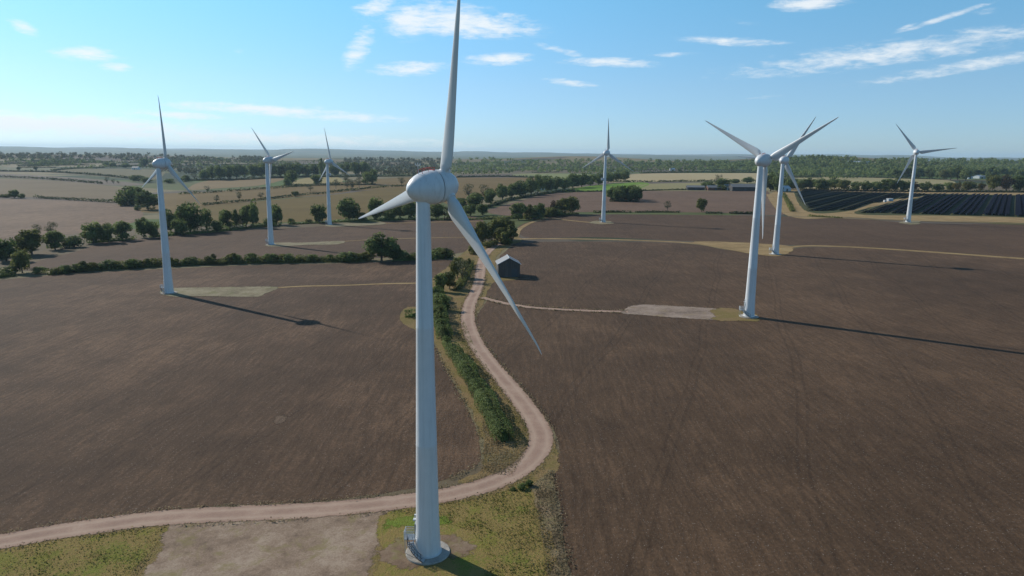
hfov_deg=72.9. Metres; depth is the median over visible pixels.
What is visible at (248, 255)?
bush
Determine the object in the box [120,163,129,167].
tree
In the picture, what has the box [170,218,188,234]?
tree
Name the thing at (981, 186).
tree
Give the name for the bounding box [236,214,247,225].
sparse tree
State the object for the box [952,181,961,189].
tree
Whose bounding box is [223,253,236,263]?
bush
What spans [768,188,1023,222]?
field
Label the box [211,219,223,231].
tree
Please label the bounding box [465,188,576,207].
hedge
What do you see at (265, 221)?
bush
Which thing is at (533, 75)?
sky
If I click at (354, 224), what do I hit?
hardstanding
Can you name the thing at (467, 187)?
sparse tree
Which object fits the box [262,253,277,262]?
bush
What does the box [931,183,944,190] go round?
tree
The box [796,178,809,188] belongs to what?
tree
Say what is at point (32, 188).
field
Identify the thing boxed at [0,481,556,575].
grass
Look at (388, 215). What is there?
bush
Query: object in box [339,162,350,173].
tree
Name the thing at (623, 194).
tree
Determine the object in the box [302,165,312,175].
tree
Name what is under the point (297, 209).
field
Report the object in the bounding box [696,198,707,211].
tree
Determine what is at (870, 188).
field
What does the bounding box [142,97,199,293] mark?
wind turbine
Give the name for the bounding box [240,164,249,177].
tree
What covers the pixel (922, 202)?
solar panel row
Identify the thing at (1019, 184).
tree
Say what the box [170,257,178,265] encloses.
bush
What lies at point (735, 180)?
bush
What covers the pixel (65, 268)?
bush
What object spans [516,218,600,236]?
path
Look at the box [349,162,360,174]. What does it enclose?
tree
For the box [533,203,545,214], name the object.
tree
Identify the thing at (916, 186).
tree
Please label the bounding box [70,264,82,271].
bush
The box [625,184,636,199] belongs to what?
tree
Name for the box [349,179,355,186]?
sparse tree
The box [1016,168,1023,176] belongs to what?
tree
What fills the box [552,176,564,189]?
tree
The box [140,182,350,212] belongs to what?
field
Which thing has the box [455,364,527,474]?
grass
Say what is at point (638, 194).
tree
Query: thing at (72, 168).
hedge
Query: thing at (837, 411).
field
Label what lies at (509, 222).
tree
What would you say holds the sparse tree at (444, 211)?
on the field at (242, 243)
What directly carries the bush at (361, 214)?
on the ground at (42, 252)
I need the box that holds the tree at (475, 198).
[466,192,483,205]
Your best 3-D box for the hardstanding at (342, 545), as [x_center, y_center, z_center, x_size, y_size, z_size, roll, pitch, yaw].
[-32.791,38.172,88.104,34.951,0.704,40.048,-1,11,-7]
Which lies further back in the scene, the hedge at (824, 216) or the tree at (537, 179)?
the tree at (537, 179)
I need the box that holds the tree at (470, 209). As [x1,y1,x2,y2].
[462,204,476,215]
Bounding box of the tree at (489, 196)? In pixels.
[484,188,496,203]
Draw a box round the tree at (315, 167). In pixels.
[309,163,320,174]
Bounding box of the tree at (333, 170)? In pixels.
[329,165,339,174]
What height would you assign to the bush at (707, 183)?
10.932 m
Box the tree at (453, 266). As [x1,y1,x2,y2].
[449,257,464,277]
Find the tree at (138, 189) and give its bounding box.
[131,186,145,192]
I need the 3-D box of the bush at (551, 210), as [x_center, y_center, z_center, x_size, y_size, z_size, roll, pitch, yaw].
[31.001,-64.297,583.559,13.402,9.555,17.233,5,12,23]
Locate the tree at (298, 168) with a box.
[293,162,302,175]
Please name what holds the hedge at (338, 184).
on the ground at (42, 252)
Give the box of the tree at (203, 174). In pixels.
[199,169,210,178]
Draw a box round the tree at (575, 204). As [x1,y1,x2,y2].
[566,196,580,213]
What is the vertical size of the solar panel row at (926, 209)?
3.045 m
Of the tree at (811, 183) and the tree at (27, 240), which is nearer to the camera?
the tree at (27, 240)
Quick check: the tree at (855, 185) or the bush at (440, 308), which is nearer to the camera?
the bush at (440, 308)
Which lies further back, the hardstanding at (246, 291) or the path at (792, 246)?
the path at (792, 246)
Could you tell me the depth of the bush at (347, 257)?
349.43 m
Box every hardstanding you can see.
[143,510,391,575]
[161,286,277,296]
[265,241,344,246]
[325,222,385,226]
[376,534,476,569]
[589,221,613,223]
[619,304,715,319]
[899,221,919,223]
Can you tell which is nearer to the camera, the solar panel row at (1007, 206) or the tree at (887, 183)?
the solar panel row at (1007, 206)
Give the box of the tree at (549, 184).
[542,175,555,190]
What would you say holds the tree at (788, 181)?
on the field at (799, 211)
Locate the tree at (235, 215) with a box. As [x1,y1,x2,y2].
[231,209,240,226]
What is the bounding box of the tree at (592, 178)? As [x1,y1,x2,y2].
[586,174,596,185]
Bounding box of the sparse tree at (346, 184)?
[343,178,350,186]
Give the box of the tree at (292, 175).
[284,170,297,184]
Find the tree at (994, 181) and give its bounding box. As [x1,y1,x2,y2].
[985,174,1001,189]
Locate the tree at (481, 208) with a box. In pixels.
[476,204,487,214]
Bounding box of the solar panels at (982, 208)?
[854,194,1023,217]
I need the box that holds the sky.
[0,0,1023,157]
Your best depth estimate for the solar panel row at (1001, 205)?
669.24 m
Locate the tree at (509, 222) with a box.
[496,217,514,228]
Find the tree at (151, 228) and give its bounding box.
[145,221,159,237]
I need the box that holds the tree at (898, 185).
[891,178,904,189]
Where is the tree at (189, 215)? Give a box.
[174,201,202,231]
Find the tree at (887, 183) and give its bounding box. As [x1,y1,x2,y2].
[879,178,895,189]
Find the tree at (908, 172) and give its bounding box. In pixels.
[901,167,912,176]
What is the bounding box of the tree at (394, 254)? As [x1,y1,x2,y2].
[386,246,401,260]
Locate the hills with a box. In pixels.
[0,146,1022,160]
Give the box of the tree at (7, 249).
[0,237,20,260]
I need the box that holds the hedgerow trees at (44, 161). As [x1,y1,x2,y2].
[0,154,1020,178]
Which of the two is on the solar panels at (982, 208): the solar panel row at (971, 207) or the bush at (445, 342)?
the solar panel row at (971, 207)
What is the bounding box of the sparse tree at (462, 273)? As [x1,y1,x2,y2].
[455,259,469,278]
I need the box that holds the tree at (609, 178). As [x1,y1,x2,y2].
[606,172,613,181]
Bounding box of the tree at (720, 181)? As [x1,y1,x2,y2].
[716,178,731,184]
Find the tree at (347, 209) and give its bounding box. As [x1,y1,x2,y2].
[336,197,360,218]
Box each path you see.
[278,281,434,287]
[353,237,461,240]
[482,297,627,312]
[513,238,1023,258]
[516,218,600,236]
[766,194,785,212]
[790,216,1022,223]
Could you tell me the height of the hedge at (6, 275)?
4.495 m
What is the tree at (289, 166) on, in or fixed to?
on the ground at (42, 252)
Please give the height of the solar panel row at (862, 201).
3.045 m
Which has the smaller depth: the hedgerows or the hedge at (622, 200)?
the hedge at (622, 200)
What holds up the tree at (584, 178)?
on the field at (595, 187)
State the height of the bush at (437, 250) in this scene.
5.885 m
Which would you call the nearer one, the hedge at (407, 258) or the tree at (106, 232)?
the hedge at (407, 258)
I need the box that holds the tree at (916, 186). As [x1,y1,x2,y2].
[909,181,920,189]
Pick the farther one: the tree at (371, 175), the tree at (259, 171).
the tree at (259, 171)
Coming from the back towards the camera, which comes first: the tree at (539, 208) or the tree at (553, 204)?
the tree at (553, 204)
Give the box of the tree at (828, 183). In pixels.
[823,180,832,188]
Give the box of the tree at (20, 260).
[10,250,29,272]
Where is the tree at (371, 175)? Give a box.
[362,169,377,183]
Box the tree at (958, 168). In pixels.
[954,164,964,179]
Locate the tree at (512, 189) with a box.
[506,183,517,196]
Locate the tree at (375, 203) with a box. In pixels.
[367,196,385,218]
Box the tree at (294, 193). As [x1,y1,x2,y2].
[291,191,298,195]
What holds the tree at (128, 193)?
on the ground at (42, 252)
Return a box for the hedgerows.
[0,158,1021,177]
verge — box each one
[400,237,559,482]
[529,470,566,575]
[692,241,793,255]
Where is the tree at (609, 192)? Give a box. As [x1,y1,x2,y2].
[606,187,614,197]
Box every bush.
[0,265,20,274]
[17,193,25,197]
[30,266,46,273]
[57,265,71,273]
[59,238,72,247]
[64,235,84,246]
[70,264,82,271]
[77,261,96,271]
[92,263,105,269]
[99,259,119,268]
[124,259,136,268]
[129,175,144,180]
[130,259,141,267]
[141,177,152,182]
[141,258,151,263]
[148,257,161,265]
[162,179,174,182]
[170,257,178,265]
[180,175,190,181]
[184,256,198,263]
[204,253,216,264]
[213,258,225,264]
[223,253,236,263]
[232,254,241,263]
[244,253,256,262]
[262,218,274,225]
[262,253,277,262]
[282,253,293,262]
[283,177,291,185]
[307,254,317,261]
[337,251,357,261]
[352,253,365,261]
[356,212,366,220]
[363,251,375,260]
[382,208,397,218]
[398,250,410,259]
[431,247,445,256]
[432,286,444,297]
[433,294,450,309]
[433,307,444,320]
[435,318,447,329]
[436,248,455,258]
[442,335,451,344]
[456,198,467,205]
[463,258,471,266]
[468,245,475,254]
[481,240,498,247]
[517,483,526,489]
[523,204,535,218]
[524,212,543,218]
[526,479,533,486]
[544,207,556,216]
[550,209,565,215]
[701,182,716,185]
[717,185,726,189]
[731,179,739,182]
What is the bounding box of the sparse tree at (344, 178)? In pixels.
[341,172,349,181]
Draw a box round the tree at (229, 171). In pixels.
[223,164,233,177]
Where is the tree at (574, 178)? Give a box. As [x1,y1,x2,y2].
[566,173,580,187]
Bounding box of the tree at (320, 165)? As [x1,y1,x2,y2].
[318,158,323,174]
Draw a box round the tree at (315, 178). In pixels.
[310,174,323,183]
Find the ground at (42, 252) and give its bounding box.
[0,154,1023,575]
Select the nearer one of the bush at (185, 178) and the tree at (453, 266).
the tree at (453, 266)
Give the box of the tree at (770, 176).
[766,172,776,190]
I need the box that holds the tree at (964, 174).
[959,167,973,180]
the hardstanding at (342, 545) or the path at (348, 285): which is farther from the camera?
the path at (348, 285)
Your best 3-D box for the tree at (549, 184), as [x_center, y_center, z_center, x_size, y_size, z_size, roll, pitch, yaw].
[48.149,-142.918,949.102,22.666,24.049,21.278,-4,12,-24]
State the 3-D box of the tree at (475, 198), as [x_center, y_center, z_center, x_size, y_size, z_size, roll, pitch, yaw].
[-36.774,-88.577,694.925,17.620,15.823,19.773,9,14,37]
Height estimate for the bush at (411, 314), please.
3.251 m
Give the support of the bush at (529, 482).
on the ground at (42, 252)
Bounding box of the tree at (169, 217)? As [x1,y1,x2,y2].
[165,209,178,230]
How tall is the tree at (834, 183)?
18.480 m
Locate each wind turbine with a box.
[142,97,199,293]
[252,129,292,244]
[320,129,347,224]
[358,0,541,564]
[584,118,630,222]
[706,117,837,318]
[738,117,815,254]
[896,124,954,222]
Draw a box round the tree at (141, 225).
[134,217,149,237]
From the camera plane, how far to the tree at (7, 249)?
360.25 m
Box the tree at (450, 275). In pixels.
[443,271,455,288]
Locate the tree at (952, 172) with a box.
[948,167,956,179]
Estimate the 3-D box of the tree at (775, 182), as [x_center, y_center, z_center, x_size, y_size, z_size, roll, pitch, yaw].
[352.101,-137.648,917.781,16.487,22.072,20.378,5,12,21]
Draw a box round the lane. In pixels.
[0,242,553,548]
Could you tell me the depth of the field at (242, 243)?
424.88 m
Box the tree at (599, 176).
[592,173,606,184]
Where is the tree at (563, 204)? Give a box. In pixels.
[554,198,570,212]
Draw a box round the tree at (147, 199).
[134,190,157,209]
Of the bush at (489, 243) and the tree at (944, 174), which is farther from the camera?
the tree at (944, 174)
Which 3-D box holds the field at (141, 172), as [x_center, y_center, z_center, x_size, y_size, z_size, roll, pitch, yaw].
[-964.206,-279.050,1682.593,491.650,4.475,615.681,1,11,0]
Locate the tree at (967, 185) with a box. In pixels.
[961,181,977,190]
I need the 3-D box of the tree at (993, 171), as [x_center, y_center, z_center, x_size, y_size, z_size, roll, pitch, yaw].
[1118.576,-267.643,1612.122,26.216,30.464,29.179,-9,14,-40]
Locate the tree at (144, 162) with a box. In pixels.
[139,158,148,165]
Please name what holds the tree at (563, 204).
on the ground at (42, 252)
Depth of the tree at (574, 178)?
1043.85 m
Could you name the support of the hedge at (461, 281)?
on the ground at (42, 252)
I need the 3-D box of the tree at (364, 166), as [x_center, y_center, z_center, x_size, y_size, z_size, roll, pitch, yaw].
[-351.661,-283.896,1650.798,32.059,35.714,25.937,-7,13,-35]
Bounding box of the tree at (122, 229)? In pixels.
[113,220,132,238]
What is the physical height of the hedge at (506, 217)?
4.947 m
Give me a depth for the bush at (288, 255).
348.83 m
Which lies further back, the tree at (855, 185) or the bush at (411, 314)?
the tree at (855, 185)
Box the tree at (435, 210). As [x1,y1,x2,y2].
[430,203,443,218]
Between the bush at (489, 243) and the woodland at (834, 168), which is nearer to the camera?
the bush at (489, 243)
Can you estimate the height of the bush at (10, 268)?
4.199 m
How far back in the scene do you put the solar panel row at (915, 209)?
707.57 m
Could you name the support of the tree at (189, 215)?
on the ground at (42, 252)
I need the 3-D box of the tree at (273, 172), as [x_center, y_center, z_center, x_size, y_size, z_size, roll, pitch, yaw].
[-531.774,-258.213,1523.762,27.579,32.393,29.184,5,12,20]
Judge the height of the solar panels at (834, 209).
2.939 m
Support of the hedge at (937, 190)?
on the ground at (42, 252)
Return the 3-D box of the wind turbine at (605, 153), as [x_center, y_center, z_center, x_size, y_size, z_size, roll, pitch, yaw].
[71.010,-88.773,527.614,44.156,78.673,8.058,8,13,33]
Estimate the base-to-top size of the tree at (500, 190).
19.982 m
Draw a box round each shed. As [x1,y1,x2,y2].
[686,185,704,189]
[705,185,723,190]
[728,184,755,190]
[783,185,791,190]
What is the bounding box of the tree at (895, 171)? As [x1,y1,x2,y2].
[890,168,905,176]
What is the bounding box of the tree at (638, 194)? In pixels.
[634,186,642,200]
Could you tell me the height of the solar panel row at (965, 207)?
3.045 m
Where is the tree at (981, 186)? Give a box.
[978,181,985,189]
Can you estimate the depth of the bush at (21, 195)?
847.79 m
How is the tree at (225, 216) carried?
on the ground at (42, 252)
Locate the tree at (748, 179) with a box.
[742,177,753,182]
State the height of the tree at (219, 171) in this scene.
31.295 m
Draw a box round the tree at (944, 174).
[938,170,951,179]
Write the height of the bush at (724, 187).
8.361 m
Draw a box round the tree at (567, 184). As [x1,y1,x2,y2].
[560,177,572,189]
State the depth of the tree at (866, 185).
937.63 m
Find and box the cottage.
[131,166,139,169]
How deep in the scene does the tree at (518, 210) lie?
556.41 m
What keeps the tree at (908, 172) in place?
on the ground at (42, 252)
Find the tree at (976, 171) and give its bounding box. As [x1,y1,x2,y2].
[970,168,982,175]
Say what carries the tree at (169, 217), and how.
on the ground at (42, 252)
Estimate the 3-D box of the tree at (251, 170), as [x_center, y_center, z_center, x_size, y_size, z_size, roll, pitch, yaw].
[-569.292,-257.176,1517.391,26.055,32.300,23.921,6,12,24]
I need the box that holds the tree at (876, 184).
[872,181,882,189]
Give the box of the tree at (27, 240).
[10,228,47,254]
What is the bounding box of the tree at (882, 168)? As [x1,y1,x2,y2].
[879,166,889,173]
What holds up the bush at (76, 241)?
on the ground at (42, 252)
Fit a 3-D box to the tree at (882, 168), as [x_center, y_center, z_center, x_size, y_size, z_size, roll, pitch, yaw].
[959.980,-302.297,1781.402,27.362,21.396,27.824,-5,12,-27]
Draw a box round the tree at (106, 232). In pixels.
[100,223,114,241]
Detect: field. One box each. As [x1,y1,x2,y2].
[0,167,91,170]
[0,174,143,185]
[0,178,123,201]
[0,199,142,239]
[0,260,480,533]
[17,216,482,270]
[55,169,164,179]
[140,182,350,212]
[169,188,440,223]
[188,178,283,189]
[273,414,287,423]
[292,177,342,184]
[348,177,548,205]
[475,241,1023,575]
[487,191,782,215]
[514,174,589,177]
[518,214,1023,257]
[559,182,648,192]
[606,173,756,181]
[636,182,769,190]
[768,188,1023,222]
[793,185,945,189]
[796,177,955,184]
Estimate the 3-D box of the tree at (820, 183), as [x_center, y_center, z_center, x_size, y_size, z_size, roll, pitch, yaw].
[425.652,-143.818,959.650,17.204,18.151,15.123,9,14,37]
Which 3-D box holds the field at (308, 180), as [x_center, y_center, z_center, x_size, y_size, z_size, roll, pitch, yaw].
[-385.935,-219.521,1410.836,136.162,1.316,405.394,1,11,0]
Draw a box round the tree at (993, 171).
[986,166,999,176]
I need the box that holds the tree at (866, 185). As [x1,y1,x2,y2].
[860,180,873,189]
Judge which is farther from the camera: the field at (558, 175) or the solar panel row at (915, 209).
the field at (558, 175)
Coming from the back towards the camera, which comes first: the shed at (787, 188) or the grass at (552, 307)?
the shed at (787, 188)
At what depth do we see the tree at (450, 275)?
277.57 m
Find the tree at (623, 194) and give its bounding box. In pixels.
[618,185,632,199]
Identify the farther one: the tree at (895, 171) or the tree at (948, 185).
the tree at (895, 171)
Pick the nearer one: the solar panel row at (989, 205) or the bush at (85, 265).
the bush at (85, 265)
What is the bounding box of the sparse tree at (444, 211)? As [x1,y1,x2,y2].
[441,207,447,217]
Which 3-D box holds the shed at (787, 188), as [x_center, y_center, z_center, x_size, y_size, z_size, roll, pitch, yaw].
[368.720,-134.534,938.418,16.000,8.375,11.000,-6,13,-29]
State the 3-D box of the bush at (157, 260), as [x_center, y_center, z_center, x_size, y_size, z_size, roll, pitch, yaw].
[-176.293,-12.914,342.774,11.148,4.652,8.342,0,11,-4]
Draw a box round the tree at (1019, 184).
[1010,175,1023,190]
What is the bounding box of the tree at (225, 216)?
[218,209,234,226]
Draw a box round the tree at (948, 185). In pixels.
[944,182,954,189]
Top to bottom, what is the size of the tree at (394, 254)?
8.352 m
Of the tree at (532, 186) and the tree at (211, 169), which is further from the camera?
the tree at (211, 169)
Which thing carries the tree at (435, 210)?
on the field at (242, 243)
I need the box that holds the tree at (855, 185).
[850,181,861,189]
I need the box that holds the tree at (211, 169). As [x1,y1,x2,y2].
[206,165,214,178]
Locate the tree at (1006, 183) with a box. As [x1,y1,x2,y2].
[1000,174,1015,190]
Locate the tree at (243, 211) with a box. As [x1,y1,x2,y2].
[239,205,249,226]
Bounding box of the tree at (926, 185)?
[919,181,932,189]
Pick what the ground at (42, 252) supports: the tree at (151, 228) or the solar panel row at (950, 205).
the tree at (151, 228)
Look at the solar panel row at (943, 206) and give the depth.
678.72 m
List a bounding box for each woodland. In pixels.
[0,151,440,175]
[451,154,1023,177]
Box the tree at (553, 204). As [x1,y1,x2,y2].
[550,200,557,208]
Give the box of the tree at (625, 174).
[621,171,629,179]
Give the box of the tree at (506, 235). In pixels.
[494,224,518,244]
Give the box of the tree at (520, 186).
[513,180,528,195]
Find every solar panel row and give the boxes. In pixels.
[808,191,873,209]
[816,191,877,208]
[818,192,878,209]
[824,191,886,209]
[838,191,894,209]
[845,192,895,208]
[874,199,902,211]
[878,197,913,211]
[890,193,931,212]
[894,193,935,212]
[901,193,940,212]
[912,193,945,210]
[919,193,953,212]
[926,193,958,212]
[933,193,962,213]
[938,193,967,213]
[951,193,975,212]
[957,193,980,214]
[964,193,984,213]
[971,193,989,213]
[983,193,997,213]
[989,194,1001,213]
[996,194,1006,214]
[1003,194,1011,215]
[1015,194,1021,214]
[1020,194,1023,214]
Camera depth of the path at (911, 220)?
531.12 m
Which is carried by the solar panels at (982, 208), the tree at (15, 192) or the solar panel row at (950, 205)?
the solar panel row at (950, 205)
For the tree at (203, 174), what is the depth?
1386.42 m
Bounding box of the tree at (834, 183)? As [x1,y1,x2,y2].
[830,177,840,188]
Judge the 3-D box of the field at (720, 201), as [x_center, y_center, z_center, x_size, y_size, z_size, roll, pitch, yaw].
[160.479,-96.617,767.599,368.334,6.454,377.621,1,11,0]
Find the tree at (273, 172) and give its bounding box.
[263,164,276,175]
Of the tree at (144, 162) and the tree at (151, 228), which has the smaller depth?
the tree at (151, 228)
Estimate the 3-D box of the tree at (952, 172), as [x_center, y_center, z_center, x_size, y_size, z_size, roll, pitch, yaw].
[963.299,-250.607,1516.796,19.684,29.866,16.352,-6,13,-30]
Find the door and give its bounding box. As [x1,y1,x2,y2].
[512,269,517,276]
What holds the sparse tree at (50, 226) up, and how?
on the ground at (42, 252)
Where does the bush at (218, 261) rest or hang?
on the ground at (42, 252)
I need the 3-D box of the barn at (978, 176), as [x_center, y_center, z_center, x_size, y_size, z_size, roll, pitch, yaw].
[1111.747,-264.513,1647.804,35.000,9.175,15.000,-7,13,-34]
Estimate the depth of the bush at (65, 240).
410.17 m
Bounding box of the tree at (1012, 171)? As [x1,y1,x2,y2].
[1008,168,1018,174]
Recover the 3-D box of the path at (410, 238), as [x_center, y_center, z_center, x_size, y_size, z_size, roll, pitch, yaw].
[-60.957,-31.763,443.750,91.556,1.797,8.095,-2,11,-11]
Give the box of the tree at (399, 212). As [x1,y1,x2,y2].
[393,206,408,216]
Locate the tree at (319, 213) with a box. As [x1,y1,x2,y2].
[309,203,326,221]
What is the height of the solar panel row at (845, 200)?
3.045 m
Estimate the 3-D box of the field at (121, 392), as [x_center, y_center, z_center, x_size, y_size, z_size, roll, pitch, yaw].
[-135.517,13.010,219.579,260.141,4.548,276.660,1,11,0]
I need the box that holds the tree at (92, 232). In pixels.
[79,221,101,242]
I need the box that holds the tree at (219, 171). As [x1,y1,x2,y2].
[213,165,227,177]
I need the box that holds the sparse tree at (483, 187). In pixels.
[479,185,489,195]
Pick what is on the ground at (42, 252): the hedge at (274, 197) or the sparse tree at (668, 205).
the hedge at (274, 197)
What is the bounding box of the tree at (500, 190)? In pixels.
[495,183,508,199]
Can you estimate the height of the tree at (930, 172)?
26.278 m
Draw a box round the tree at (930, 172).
[924,167,936,177]
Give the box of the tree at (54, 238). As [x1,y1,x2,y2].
[41,230,65,249]
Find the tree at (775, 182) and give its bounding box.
[772,176,784,191]
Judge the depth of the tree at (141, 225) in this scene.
456.88 m
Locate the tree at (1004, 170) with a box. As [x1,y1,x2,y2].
[999,166,1009,173]
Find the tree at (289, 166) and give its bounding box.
[283,161,294,174]
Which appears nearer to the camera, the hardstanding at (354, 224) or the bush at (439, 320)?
the bush at (439, 320)
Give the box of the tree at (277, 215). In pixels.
[271,204,282,221]
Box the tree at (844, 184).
[836,179,851,189]
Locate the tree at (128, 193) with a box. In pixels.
[112,186,138,205]
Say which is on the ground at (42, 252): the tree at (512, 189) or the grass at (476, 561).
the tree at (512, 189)
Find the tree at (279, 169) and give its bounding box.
[275,163,283,175]
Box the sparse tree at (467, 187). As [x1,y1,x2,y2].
[463,183,473,195]
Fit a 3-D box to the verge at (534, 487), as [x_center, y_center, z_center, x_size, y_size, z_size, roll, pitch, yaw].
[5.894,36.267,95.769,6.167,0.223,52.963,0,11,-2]
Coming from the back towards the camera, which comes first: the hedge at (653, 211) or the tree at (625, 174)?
the tree at (625, 174)
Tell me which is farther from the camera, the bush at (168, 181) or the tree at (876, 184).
the bush at (168, 181)
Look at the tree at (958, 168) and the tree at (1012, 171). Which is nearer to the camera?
the tree at (958, 168)
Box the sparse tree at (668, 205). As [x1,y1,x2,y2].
[663,200,671,210]
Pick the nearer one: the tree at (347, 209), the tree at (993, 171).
the tree at (347, 209)
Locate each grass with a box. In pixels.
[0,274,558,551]
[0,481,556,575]
[0,526,167,575]
[373,485,547,575]
[383,515,452,528]
[434,346,485,478]
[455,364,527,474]
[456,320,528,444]
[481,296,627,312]
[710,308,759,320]
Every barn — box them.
[495,255,520,276]
[973,175,985,178]
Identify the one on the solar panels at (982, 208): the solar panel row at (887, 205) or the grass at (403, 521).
the solar panel row at (887, 205)
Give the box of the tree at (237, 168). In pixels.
[230,163,242,177]
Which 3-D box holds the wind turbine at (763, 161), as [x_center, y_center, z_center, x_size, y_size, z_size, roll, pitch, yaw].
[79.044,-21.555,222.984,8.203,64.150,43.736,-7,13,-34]
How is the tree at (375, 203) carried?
on the ground at (42, 252)
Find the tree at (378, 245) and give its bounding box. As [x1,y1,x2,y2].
[361,231,399,260]
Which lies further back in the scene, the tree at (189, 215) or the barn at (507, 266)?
the tree at (189, 215)
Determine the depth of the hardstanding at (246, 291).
277.78 m
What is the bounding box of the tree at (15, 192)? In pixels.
[7,189,18,197]
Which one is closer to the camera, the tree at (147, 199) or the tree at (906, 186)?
the tree at (147, 199)
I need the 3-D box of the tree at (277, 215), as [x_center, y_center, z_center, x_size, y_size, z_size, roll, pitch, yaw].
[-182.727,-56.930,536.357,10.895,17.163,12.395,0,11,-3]
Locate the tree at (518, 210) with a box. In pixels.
[509,202,527,219]
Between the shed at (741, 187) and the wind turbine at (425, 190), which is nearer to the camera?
the wind turbine at (425, 190)
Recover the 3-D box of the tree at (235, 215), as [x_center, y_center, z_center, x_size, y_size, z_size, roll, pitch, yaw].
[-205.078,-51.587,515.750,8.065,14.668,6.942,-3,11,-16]
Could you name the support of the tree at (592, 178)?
on the ground at (42, 252)
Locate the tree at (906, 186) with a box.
[900,180,910,189]
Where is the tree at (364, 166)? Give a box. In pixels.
[359,161,370,173]
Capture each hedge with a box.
[0,169,130,178]
[0,175,102,183]
[0,270,16,277]
[33,194,114,202]
[45,260,159,274]
[50,167,104,170]
[85,235,136,242]
[148,221,281,237]
[161,254,367,266]
[178,182,340,193]
[190,173,415,180]
[200,192,326,204]
[287,217,479,224]
[292,183,375,185]
[330,184,406,192]
[392,250,452,260]
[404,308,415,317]
[433,287,453,337]
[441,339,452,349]
[445,342,514,441]
[453,259,474,290]
[456,175,542,177]
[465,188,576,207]
[480,211,578,219]
[555,188,686,191]
[593,210,631,212]
[609,197,640,201]
[612,179,755,181]
[635,210,679,212]
[640,170,756,173]
[729,211,752,213]
[782,192,795,211]
[796,175,943,179]
[800,187,1023,192]
[809,214,842,217]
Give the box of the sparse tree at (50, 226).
[43,222,57,232]
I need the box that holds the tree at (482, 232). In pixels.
[472,221,492,242]
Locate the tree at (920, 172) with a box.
[911,167,924,176]
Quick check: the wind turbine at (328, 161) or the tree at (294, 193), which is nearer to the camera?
the wind turbine at (328, 161)
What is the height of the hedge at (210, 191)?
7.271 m
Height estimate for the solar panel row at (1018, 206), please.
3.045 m
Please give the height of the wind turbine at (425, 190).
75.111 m
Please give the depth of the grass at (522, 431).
164.54 m
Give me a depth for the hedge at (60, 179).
1331.64 m
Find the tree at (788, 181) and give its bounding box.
[783,176,794,187]
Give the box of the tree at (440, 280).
[433,273,447,288]
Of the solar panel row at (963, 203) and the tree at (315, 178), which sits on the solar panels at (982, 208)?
the solar panel row at (963, 203)
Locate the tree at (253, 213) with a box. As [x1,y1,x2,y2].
[246,198,258,225]
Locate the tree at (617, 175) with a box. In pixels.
[611,172,621,179]
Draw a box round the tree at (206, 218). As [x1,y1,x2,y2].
[199,208,212,229]
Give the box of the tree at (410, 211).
[401,202,415,218]
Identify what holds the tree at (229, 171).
on the field at (213, 184)
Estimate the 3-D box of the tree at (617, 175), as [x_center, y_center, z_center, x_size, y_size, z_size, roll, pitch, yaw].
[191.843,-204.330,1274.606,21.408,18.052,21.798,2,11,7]
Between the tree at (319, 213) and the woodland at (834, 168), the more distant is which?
the woodland at (834, 168)
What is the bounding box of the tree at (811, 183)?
[806,177,816,187]
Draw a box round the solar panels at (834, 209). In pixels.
[794,191,931,213]
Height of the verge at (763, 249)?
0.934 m
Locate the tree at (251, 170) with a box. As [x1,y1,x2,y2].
[247,163,257,177]
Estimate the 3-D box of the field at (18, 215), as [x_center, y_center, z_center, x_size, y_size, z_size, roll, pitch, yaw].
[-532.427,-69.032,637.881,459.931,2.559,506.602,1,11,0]
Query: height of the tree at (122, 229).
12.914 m
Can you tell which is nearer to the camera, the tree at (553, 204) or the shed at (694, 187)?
the tree at (553, 204)
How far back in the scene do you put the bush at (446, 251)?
357.88 m
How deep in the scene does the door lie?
303.99 m
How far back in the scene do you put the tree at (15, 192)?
851.80 m
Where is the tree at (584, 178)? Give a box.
[578,172,588,186]
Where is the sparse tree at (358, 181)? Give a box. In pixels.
[356,175,360,183]
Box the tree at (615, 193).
[612,185,624,199]
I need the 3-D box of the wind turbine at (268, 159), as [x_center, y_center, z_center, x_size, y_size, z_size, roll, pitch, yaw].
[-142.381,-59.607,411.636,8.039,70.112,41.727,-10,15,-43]
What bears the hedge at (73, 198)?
on the ground at (42, 252)
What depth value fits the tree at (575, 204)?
600.66 m
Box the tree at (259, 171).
[254,162,265,175]
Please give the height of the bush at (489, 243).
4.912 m
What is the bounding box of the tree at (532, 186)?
[525,177,539,193]
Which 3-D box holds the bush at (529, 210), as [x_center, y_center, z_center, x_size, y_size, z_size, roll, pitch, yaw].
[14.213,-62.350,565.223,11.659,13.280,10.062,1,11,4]
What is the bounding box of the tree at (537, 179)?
[534,174,544,192]
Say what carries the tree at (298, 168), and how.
on the ground at (42, 252)
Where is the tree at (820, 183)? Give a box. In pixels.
[813,178,825,188]
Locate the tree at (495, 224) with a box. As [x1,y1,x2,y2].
[486,219,508,240]

